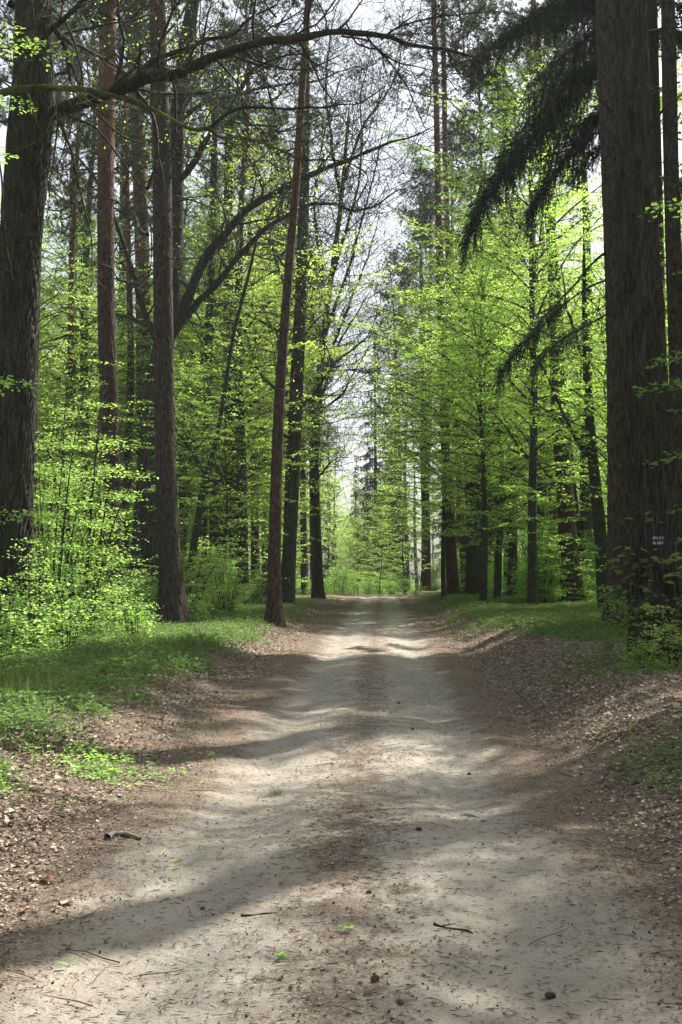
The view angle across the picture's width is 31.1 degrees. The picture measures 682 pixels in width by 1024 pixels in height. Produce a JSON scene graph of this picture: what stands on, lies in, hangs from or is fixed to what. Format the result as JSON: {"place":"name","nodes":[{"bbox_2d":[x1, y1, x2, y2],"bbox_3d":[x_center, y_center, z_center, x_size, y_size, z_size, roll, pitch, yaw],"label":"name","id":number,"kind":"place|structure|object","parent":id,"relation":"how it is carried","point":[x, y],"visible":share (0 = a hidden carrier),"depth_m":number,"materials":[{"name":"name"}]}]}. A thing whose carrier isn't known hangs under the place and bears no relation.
{"place":"outdoors","nodes":[
{"label":"outdoors","id":0,"kind":"place"},
{"bbox_2d":[0,594,681,1023],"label":"road","id":1,"kind":"structure","parent":0,"point":[534,888],"depth_m":6.34,"materials":[{"name":"beige soil"}]},
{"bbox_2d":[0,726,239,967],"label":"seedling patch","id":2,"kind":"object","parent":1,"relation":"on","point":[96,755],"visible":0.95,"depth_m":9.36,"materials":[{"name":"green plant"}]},
{"bbox_2d":[0,621,681,1023],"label":"needle litter","id":3,"kind":"object","parent":1,"relation":"on","point":[352,1013],"visible":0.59,"depth_m":6.69,"materials":[{"name":"brown plant"}]},
{"bbox_2d":[0,576,681,1023],"bbox_3d":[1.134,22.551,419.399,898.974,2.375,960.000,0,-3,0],"label":"ground","id":4,"kind":"structure","parent":0,"point":[646,872],"depth_m":10.58,"materials":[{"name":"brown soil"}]},
{"bbox_2d":[0,594,51,684],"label":"shrub","id":5,"kind":"object","parent":4,"relation":"on","point":[2,621],"visible":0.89,"depth_m":14.91,"materials":[{"name":"green plant"}]},
{"bbox_2d":[0,572,65,660],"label":"shrub","id":6,"kind":"object","parent":4,"relation":"on","point":[13,646],"visible":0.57,"depth_m":19.48,"materials":[{"name":"green plant"}]},
{"bbox_2d":[0,21,75,523],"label":"beech tree","id":7,"kind":"object","parent":4,"relation":"on","point":[16,48],"visible":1,"depth_m":17.08,"materials":[{"name":"green plant"}]},
{"bbox_2d":[0,513,80,650],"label":"shrub","id":8,"kind":"object","parent":4,"relation":"on","point":[36,574],"visible":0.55,"depth_m":20.91,"materials":[{"name":"green plant"}]},
{"bbox_2d":[0,0,94,598],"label":"pine tree","id":9,"kind":"object","parent":4,"relation":"on","point":[4,77],"visible":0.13,"depth_m":36.20,"materials":[{"name":"brown plant"}]},
{"bbox_2d":[0,0,97,345],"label":"pine tree","id":10,"kind":"object","parent":4,"relation":"on","point":[9,60],"visible":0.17,"depth_m":44.63,"materials":[{"name":"green plant"}]},
{"bbox_2d":[15,579,114,652],"bbox_3d":[-4.518,1.819,20.423,1.610,1.434,1.914,-3,-4,42],"label":"shrub","id":11,"kind":"object","parent":4,"relation":"on","point":[68,624],"visible":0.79,"depth_m":20.44,"materials":[{"name":"green plant"}]},
{"bbox_2d":[38,2,98,601],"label":"pine tree","id":12,"kind":"object","parent":4,"relation":"on","point":[72,246],"visible":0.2,"depth_m":50.53,"materials":[{"name":"brown plant"}]},
{"bbox_2d":[33,347,109,615],"bbox_3d":[-7.545,-0.598,30.209,3.586,7.203,3.178,1,-3,-23],"label":"shrub","id":13,"kind":"object","parent":4,"relation":"on","point":[43,469],"visible":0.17,"depth_m":30.26,"materials":[{"name":"green plant"}]},
{"bbox_2d":[33,386,118,637],"bbox_3d":[-5.702,0.097,24.566,2.608,5.238,2.311,-2,-4,39],"label":"shrub","id":14,"kind":"object","parent":4,"relation":"on","point":[71,548],"visible":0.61,"depth_m":24.44,"materials":[{"name":"green plant"}]},
{"bbox_2d":[37,370,137,573],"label":"beech tree","id":15,"kind":"object","parent":4,"relation":"on","point":[42,423],"visible":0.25,"depth_m":45.84,"materials":[{"name":"green plant"}]},
{"bbox_2d":[37,247,142,537],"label":"beech tree","id":16,"kind":"object","parent":4,"relation":"on","point":[40,417],"visible":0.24,"depth_m":41.23,"materials":[{"name":"green plant"}]},
{"bbox_2d":[33,328,158,631],"bbox_3d":[-5.403,-0.500,26.078,2.889,6.548,3.260,2,-4,-37],"label":"shrub","id":17,"kind":"object","parent":4,"relation":"on","point":[88,562],"visible":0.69,"depth_m":25.89,"materials":[{"name":"green plant"}]},
{"bbox_2d":[39,382,155,619],"bbox_3d":[-6.119,-0.147,30.147,3.097,6.220,2.744,0,-3,6],"label":"shrub","id":18,"kind":"object","parent":4,"relation":"on","point":[81,511],"visible":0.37,"depth_m":30.03,"materials":[{"name":"green plant"}]},
{"bbox_2d":[50,0,151,538],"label":"pine tree","id":19,"kind":"object","parent":4,"relation":"on","point":[89,76],"visible":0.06,"depth_m":55.71,"materials":[{"name":"brown plant"}]},
{"bbox_2d":[65,86,152,568],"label":"pine tree","id":20,"kind":"object","parent":4,"relation":"on","point":[122,197],"visible":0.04,"depth_m":66.51,"materials":[{"name":"brown plant"}]},
{"bbox_2d":[37,160,205,553],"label":"beech tree","id":21,"kind":"object","parent":4,"relation":"on","point":[77,354],"visible":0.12,"depth_m":58.07,"materials":[{"name":"green plant"}]},
{"bbox_2d":[52,0,196,576],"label":"pine tree","id":22,"kind":"object","parent":4,"relation":"on","point":[125,145],"visible":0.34,"depth_m":47.33,"materials":[{"name":"brown plant"}]},
{"bbox_2d":[88,586,163,638],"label":"shrub","id":23,"kind":"object","parent":4,"relation":"on","point":[134,620],"visible":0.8,"depth_m":23.89,"materials":[{"name":"green plant"}]},
{"bbox_2d":[38,207,221,565],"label":"beech tree","id":24,"kind":"object","parent":4,"relation":"on","point":[82,315],"visible":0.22,"depth_m":52.59,"materials":[{"name":"green plant"}]},
{"bbox_2d":[99,544,161,628],"bbox_3d":[-4.916,1.726,27.997,1.487,2.263,1.528,-1,-3,25],"label":"shrub","id":25,"kind":"object","parent":4,"relation":"on","point":[131,585],"visible":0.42,"depth_m":27.92,"materials":[{"name":"green plant"}]},
{"bbox_2d":[51,0,210,618],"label":"pine tree","id":26,"kind":"object","parent":4,"relation":"on","point":[106,323],"visible":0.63,"depth_m":33.15,"materials":[{"name":"brown plant"}]},
{"bbox_2d":[0,605,263,711],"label":"weed stalks","id":27,"kind":"object","parent":4,"relation":"on","point":[21,684],"visible":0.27,"depth_m":14.34,"materials":[{"name":"green plant"}]},
{"bbox_2d":[57,352,223,577],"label":"beech tree","id":28,"kind":"object","parent":4,"relation":"on","point":[136,456],"visible":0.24,"depth_m":47.48,"materials":[{"name":"green plant"}]},
{"bbox_2d":[123,564,158,616],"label":"shrub","id":29,"kind":"object","parent":4,"relation":"on","point":[146,594],"visible":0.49,"depth_m":33.06,"materials":[{"name":"green plant"}]},
{"bbox_2d":[46,291,254,548],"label":"beech tree","id":30,"kind":"object","parent":4,"relation":"on","point":[190,510],"visible":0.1,"depth_m":54.23,"materials":[{"name":"green plant"}]},
{"bbox_2d":[74,1,233,461],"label":"pine tree","id":31,"kind":"object","parent":4,"relation":"on","point":[140,260],"visible":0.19,"depth_m":50.41,"materials":[{"name":"brown plant"}]},
{"bbox_2d":[0,602,310,756],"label":"herb carpet","id":32,"kind":"object","parent":4,"relation":"on","point":[114,654],"visible":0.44,"depth_m":16.52,"materials":[{"name":"green plant"}]},
{"bbox_2d":[117,20,234,568],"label":"pine tree","id":33,"kind":"object","parent":4,"relation":"on","point":[185,227],"visible":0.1,"depth_m":58.32,"materials":[{"name":"brown plant"}]},
{"bbox_2d":[59,106,313,600],"bbox_3d":[-5.868,-6.195,48.086,10.316,19.942,8.857,2,-3,-30],"label":"beech tree","id":34,"kind":"object","parent":4,"relation":"on","point":[209,323],"visible":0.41,"depth_m":47.93,"materials":[{"name":"green plant"}]},
{"bbox_2d":[121,0,256,624],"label":"pine tree","id":35,"kind":"object","parent":4,"relation":"on","point":[172,602],"visible":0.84,"depth_m":31.01,"materials":[{"name":"brown plant"}]},
{"bbox_2d":[44,15,333,435],"bbox_3d":[-7.412,-9.699,61.194,12.827,29.116,17.180,-1,-3,26],"label":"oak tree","id":36,"kind":"object","parent":4,"relation":"on","point":[118,268],"visible":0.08,"depth_m":59.29,"materials":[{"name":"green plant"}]},
{"bbox_2d":[155,550,234,616],"bbox_3d":[-4.125,2.025,33.789,2.234,2.267,2.332,1,-3,-17],"label":"shrub","id":37,"kind":"object","parent":4,"relation":"on","point":[198,581],"visible":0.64,"depth_m":33.73,"materials":[{"name":"green plant"}]},
{"bbox_2d":[118,229,296,610],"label":"hornbeam tree","id":38,"kind":"object","parent":4,"relation":"on","point":[202,494],"visible":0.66,"depth_m":36.01,"materials":[{"name":"green plant"}]},
{"bbox_2d":[185,528,249,607],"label":"shrub","id":39,"kind":"object","parent":4,"relation":"on","point":[208,549],"visible":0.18,"depth_m":40.67,"materials":[{"name":"green plant"}]},
{"bbox_2d":[134,318,322,583],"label":"beech tree","id":40,"kind":"object","parent":4,"relation":"on","point":[225,527],"visible":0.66,"depth_m":44.51,"materials":[{"name":"green plant"}]},
{"bbox_2d":[194,551,266,615],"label":"shrub","id":41,"kind":"object","parent":4,"relation":"on","point":[223,603],"visible":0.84,"depth_m":35.18,"materials":[{"name":"green plant"}]},
{"bbox_2d":[53,75,409,597],"bbox_3d":[-3.626,-7.148,50.086,12.895,22.144,11.071,-2,-3,35],"label":"beech tree","id":42,"kind":"object","parent":4,"relation":"on","point":[308,377],"visible":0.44,"depth_m":49.89,"materials":[{"name":"green plant"}]},
{"bbox_2d":[116,169,346,579],"bbox_3d":[-5.735,-5.827,56.132,11.022,20.127,11.090,2,-3,-33],"label":"beech tree","id":43,"kind":"object","parent":4,"relation":"on","point":[212,522],"visible":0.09,"depth_m":55.90,"materials":[{"name":"green plant"}]},
{"bbox_2d":[184,19,291,570],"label":"pine tree","id":44,"kind":"object","parent":4,"relation":"on","point":[219,194],"visible":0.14,"depth_m":64.55,"materials":[{"name":"green plant"}]},
{"bbox_2d":[184,0,343,605],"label":"pine tree","id":45,"kind":"object","parent":4,"relation":"on","point":[243,545],"visible":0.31,"depth_m":48.34,"materials":[{"name":"brown plant"}]},
{"bbox_2d":[175,289,360,549],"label":"beech tree","id":46,"kind":"object","parent":4,"relation":"on","point":[267,509],"visible":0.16,"depth_m":58.24,"materials":[{"name":"green plant"}]},
{"bbox_2d":[188,283,367,599],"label":"beech tree","id":47,"kind":"object","parent":4,"relation":"on","point":[255,532],"visible":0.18,"depth_m":60.96,"materials":[{"name":"green plant"}]},
{"bbox_2d":[189,0,368,627],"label":"pine tree","id":48,"kind":"object","parent":4,"relation":"on","point":[274,612],"visible":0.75,"depth_m":32.60,"materials":[{"name":"brown plant"}]},
{"bbox_2d":[235,93,322,597],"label":"pine tree","id":49,"kind":"object","parent":4,"relation":"on","point":[265,570],"visible":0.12,"depth_m":70.38,"materials":[{"name":"brown plant"}]},
{"bbox_2d":[38,0,521,604],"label":"oak tree","id":50,"kind":"object","parent":4,"relation":"on","point":[146,546],"visible":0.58,"depth_m":41.60,"materials":[{"name":"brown plant"}]},
{"bbox_2d":[188,211,373,598],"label":"beech tree","id":51,"kind":"object","parent":4,"relation":"on","point":[252,529],"visible":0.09,"depth_m":63.92,"materials":[{"name":"green plant"}]},
{"bbox_2d":[271,233,331,594],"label":"pine tree","id":52,"kind":"object","parent":4,"relation":"on","point":[304,550],"visible":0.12,"depth_m":75.88,"materials":[{"name":"brown plant"}]},
{"bbox_2d":[0,0,612,646],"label":"oak tree","id":53,"kind":"object","parent":4,"relation":"on","point":[30,136],"visible":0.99,"depth_m":21.73,"materials":[{"name":"brown plant"}]},
{"bbox_2d":[189,42,431,606],"bbox_3d":[-1.693,-7.799,46.593,10.649,23.143,10.965,0,-3,0],"label":"oak tree","id":54,"kind":"object","parent":4,"relation":"on","point":[288,561],"visible":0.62,"depth_m":47.07,"materials":[{"name":"green plant"}]},
{"bbox_2d":[3,589,628,691],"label":"grass","id":55,"kind":"structure","parent":4,"relation":"on","point":[602,646],"depth_m":25.95,"materials":[{"name":"green plant"}]},
{"bbox_2d":[296,387,342,582],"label":"spruce tree","id":56,"kind":"object","parent":4,"relation":"on","point":[327,540],"visible":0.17,"depth_m":117.99,"materials":[{"name":"green plant"}]},
{"bbox_2d":[123,0,521,598],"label":"oak tree","id":57,"kind":"object","parent":4,"relation":"on","point":[317,586],"visible":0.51,"depth_m":63.00,"materials":[{"name":"plant"}]},
{"bbox_2d":[297,463,367,578],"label":"beech tree","id":58,"kind":"object","parent":4,"relation":"on","point":[333,522],"visible":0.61,"depth_m":99.97,"materials":[{"name":"green plant"}]},
{"bbox_2d":[354,462,377,581],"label":"spruce tree","id":59,"kind":"object","parent":4,"relation":"on","point":[367,518],"visible":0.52,"depth_m":112.02,"materials":[{"name":"green plant"}]},
{"bbox_2d":[338,498,413,593],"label":"beech tree","id":60,"kind":"object","parent":4,"relation":"on","point":[381,543],"visible":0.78,"depth_m":93.93,"materials":[{"name":"green plant"}]},
{"bbox_2d":[352,329,405,579],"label":"spruce tree","id":61,"kind":"object","parent":4,"relation":"on","point":[366,455],"visible":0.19,"depth_m":128.25,"materials":[{"name":"green plant"}]},
{"bbox_2d":[358,241,419,593],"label":"pine tree","id":62,"kind":"object","parent":4,"relation":"on","point":[380,276],"visible":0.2,"depth_m":125.38,"materials":[{"name":"green plant"}]},
{"bbox_2d":[372,423,408,587],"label":"spruce tree","id":63,"kind":"object","parent":4,"relation":"on","point":[387,537],"visible":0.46,"depth_m":103.87,"materials":[{"name":"green plant"}]},
{"bbox_2d":[352,459,433,587],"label":"beech tree","id":64,"kind":"object","parent":4,"relation":"on","point":[392,555],"visible":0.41,"depth_m":102.73,"materials":[{"name":"green plant"}]},
{"bbox_2d":[366,335,420,593],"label":"spruce tree","id":65,"kind":"object","parent":4,"relation":"on","point":[409,548],"visible":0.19,"depth_m":119.99,"materials":[{"name":"green plant"}]},
{"bbox_2d":[329,325,463,590],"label":"beech tree","id":66,"kind":"object","parent":4,"relation":"on","point":[422,516],"visible":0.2,"depth_m":90.07,"materials":[{"name":"green plant"}]},
{"bbox_2d":[365,475,441,584],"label":"beech tree","id":67,"kind":"object","parent":4,"relation":"on","point":[402,547],"visible":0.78,"depth_m":87.91,"materials":[{"name":"green plant"}]},
{"bbox_2d":[381,186,456,590],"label":"pine tree","id":68,"kind":"object","parent":4,"relation":"on","point":[427,572],"visible":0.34,"depth_m":90.13,"materials":[{"name":"green plant"}]},
{"bbox_2d":[381,150,457,557],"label":"pine tree","id":69,"kind":"object","parent":4,"relation":"on","point":[408,215],"visible":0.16,"depth_m":105.18,"materials":[{"name":"green plant"}]},
{"bbox_2d":[320,229,547,599],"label":"beech tree","id":70,"kind":"object","parent":4,"relation":"on","point":[443,572],"visible":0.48,"depth_m":57.15,"materials":[{"name":"green plant"}]},
{"bbox_2d":[362,0,529,593],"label":"pine tree","id":71,"kind":"object","parent":4,"relation":"on","point":[462,538],"visible":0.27,"depth_m":74.84,"materials":[{"name":"green plant"}]},
{"bbox_2d":[383,0,509,595],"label":"pine tree","id":72,"kind":"object","parent":4,"relation":"on","point":[452,580],"visible":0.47,"depth_m":62.42,"materials":[{"name":"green plant"}]},
{"bbox_2d":[396,112,496,556],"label":"pine tree","id":73,"kind":"object","parent":4,"relation":"on","point":[457,536],"visible":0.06,"depth_m":92.82,"materials":[{"name":"green plant"}]},
{"bbox_2d":[324,173,604,594],"bbox_3d":[6.206,-6.256,60.388,12.754,21.113,12.675,3,-4,-42],"label":"beech tree","id":74,"kind":"object","parent":4,"relation":"on","point":[472,573],"visible":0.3,"depth_m":59.79,"materials":[{"name":"green plant"}]},
{"bbox_2d":[339,206,600,600],"bbox_3d":[5.219,-4.041,47.255,9.427,15.776,9.368,3,-4,-44],"label":"beech tree","id":75,"kind":"object","parent":4,"relation":"on","point":[483,580],"visible":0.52,"depth_m":46.98,"materials":[{"name":"green plant"}]},
{"bbox_2d":[372,276,580,536],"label":"beech tree","id":76,"kind":"object","parent":4,"relation":"on","point":[431,516],"visible":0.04,"depth_m":71.33,"materials":[{"name":"green plant"}]},
{"bbox_2d":[422,16,554,594],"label":"pine tree","id":77,"kind":"object","parent":4,"relation":"on","point":[474,151],"visible":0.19,"depth_m":70.83,"materials":[{"name":"green plant"}]},
{"bbox_2d":[383,291,605,577],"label":"beech tree","id":78,"kind":"object","parent":4,"relation":"on","point":[457,465],"visible":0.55,"depth_m":48.90,"materials":[{"name":"green plant"}]},
{"bbox_2d":[441,0,547,596],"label":"pine tree","id":79,"kind":"object","parent":4,"relation":"on","point":[513,552],"visible":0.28,"depth_m":58.42,"materials":[{"name":"green plant"}]},
{"bbox_2d":[391,251,606,599],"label":"beech tree","id":80,"kind":"object","parent":4,"relation":"on","point":[498,536],"visible":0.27,"depth_m":51.87,"materials":[{"name":"green plant"}]},
{"bbox_2d":[398,179,606,560],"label":"beech tree","id":81,"kind":"object","parent":4,"relation":"on","point":[539,512],"visible":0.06,"depth_m":62.01,"materials":[{"name":"green plant"}]},
{"bbox_2d":[406,0,604,603],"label":"pine tree","id":82,"kind":"object","parent":4,"relation":"on","point":[568,527],"visible":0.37,"depth_m":45.76,"materials":[{"name":"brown plant"}]},
{"bbox_2d":[456,81,554,593],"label":"spruce tree","id":83,"kind":"object","parent":4,"relation":"on","point":[507,521],"visible":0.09,"depth_m":64.85,"materials":[{"name":"green plant"}]},
{"bbox_2d":[422,593,627,643],"bbox_3d":[11.471,3.197,39.795,17.313,0.682,44.452,0,-3,0],"label":"undergrowth carpet","id":84,"kind":"object","parent":4,"relation":"on","point":[510,616],"visible":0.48,"depth_m":31.98,"materials":[{"name":"green plant"}]},
{"bbox_2d":[379,37,681,604],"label":"beech tree","id":85,"kind":"object","parent":4,"relation":"on","point":[532,577],"visible":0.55,"depth_m":44.07,"materials":[{"name":"green plant"}]},
{"bbox_2d":[473,256,606,549],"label":"beech tree","id":86,"kind":"object","parent":4,"relation":"on","point":[575,488],"visible":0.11,"depth_m":53.98,"materials":[{"name":"green plant"}]},
{"bbox_2d":[498,508,583,599],"bbox_3d":[7.564,1.696,46.412,3.066,3.914,2.782,-2,-3,34],"label":"shrub","id":87,"kind":"object","parent":4,"relation":"on","point":[524,549],"visible":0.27,"depth_m":46.14,"materials":[{"name":"green plant"}]},
{"bbox_2d":[511,527,574,603],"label":"shrub","id":88,"kind":"object","parent":4,"relation":"on","point":[546,594],"visible":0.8,"depth_m":44.70,"materials":[{"name":"green plant"}]},
{"bbox_2d":[487,33,601,563],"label":"pine tree","id":89,"kind":"object","parent":4,"relation":"on","point":[550,487],"visible":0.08,"depth_m":65.82,"materials":[{"name":"green plant"}]},
{"bbox_2d":[423,650,681,834],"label":"seedling patch","id":90,"kind":"object","parent":4,"relation":"on","point":[656,749],"visible":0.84,"depth_m":9.97,"materials":[{"name":"green plant"}]},
{"bbox_2d":[442,191,667,608],"bbox_3d":[7.476,-3.478,37.902,8.936,13.323,8.193,0,-3,0],"label":"beech tree","id":91,"kind":"object","parent":4,"relation":"on","point":[590,450],"visible":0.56,"depth_m":37.95,"materials":[{"name":"green plant"}]},
{"bbox_2d":[449,0,681,399],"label":"spruce tree","id":92,"kind":"object","parent":4,"relation":"on","point":[538,129],"visible":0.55,"depth_m":29.48,"materials":[{"name":"green plant"}]},
{"bbox_2d":[452,0,681,626],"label":"pine tree","id":93,"kind":"object","parent":4,"relation":"on","point":[616,530],"visible":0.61,"depth_m":27.05,"materials":[{"name":"brown plant"}]},
{"bbox_2d":[487,0,661,597],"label":"pine tree","id":94,"kind":"object","parent":4,"relation":"on","point":[586,524],"visible":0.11,"depth_m":51.91,"materials":[{"name":"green plant"}]},
{"bbox_2d":[530,167,681,431],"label":"beech tree","id":95,"kind":"object","parent":4,"relation":"on","point":[602,360],"visible":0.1,"depth_m":37.41,"materials":[{"name":"green plant"}]},
{"bbox_2d":[535,0,681,660],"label":"pine tree","id":96,"kind":"object","parent":4,"relation":"on","point":[646,426],"visible":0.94,"depth_m":16.41,"materials":[{"name":"brown plant"}]},
{"bbox_2d":[553,166,681,497],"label":"beech tree","id":97,"kind":"object","parent":4,"relation":"on","point":[580,385],"visible":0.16,"depth_m":30.24,"materials":[{"name":"green plant"}]},
{"bbox_2d":[588,501,681,662],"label":"sapling","id":98,"kind":"object","parent":4,"relation":"on","point":[593,547],"visible":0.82,"depth_m":15.75,"materials":[{"name":"green plant"}]},
{"bbox_2d":[612,630,662,671],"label":"shrub","id":99,"kind":"object","parent":4,"relation":"on","point":[638,653],"visible":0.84,"depth_m":14.48,"materials":[{"name":"green plant"}]},
{"bbox_2d":[595,0,681,525],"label":"pine tree","id":100,"kind":"object","parent":4,"relation":"on","point":[670,132],"visible":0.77,"depth_m":27.22,"materials":[{"name":"brown plant"}]},
{"bbox_2d":[606,576,681,663],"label":"sapling","id":101,"kind":"object","parent":4,"relation":"on","point":[640,616],"visible":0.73,"depth_m":15.44,"materials":[{"name":"green plant"}]},
{"bbox_2d":[631,197,681,542],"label":"beech tree","id":102,"kind":"object","parent":4,"relation":"on","point":[661,360],"visible":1,"depth_m":14.79,"materials":[{"name":"green plant"}]},
{"bbox_2d":[636,603,681,670],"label":"shrub","id":103,"kind":"object","parent":4,"relation":"on","point":[677,639],"visible":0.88,"depth_m":14.72,"materials":[{"name":"green plant"}]},
{"bbox_2d":[0,0,681,575],"label":"sky","id":104,"kind":"structure","parent":0,"point":[3,129],"materials":[{"name":"white"}]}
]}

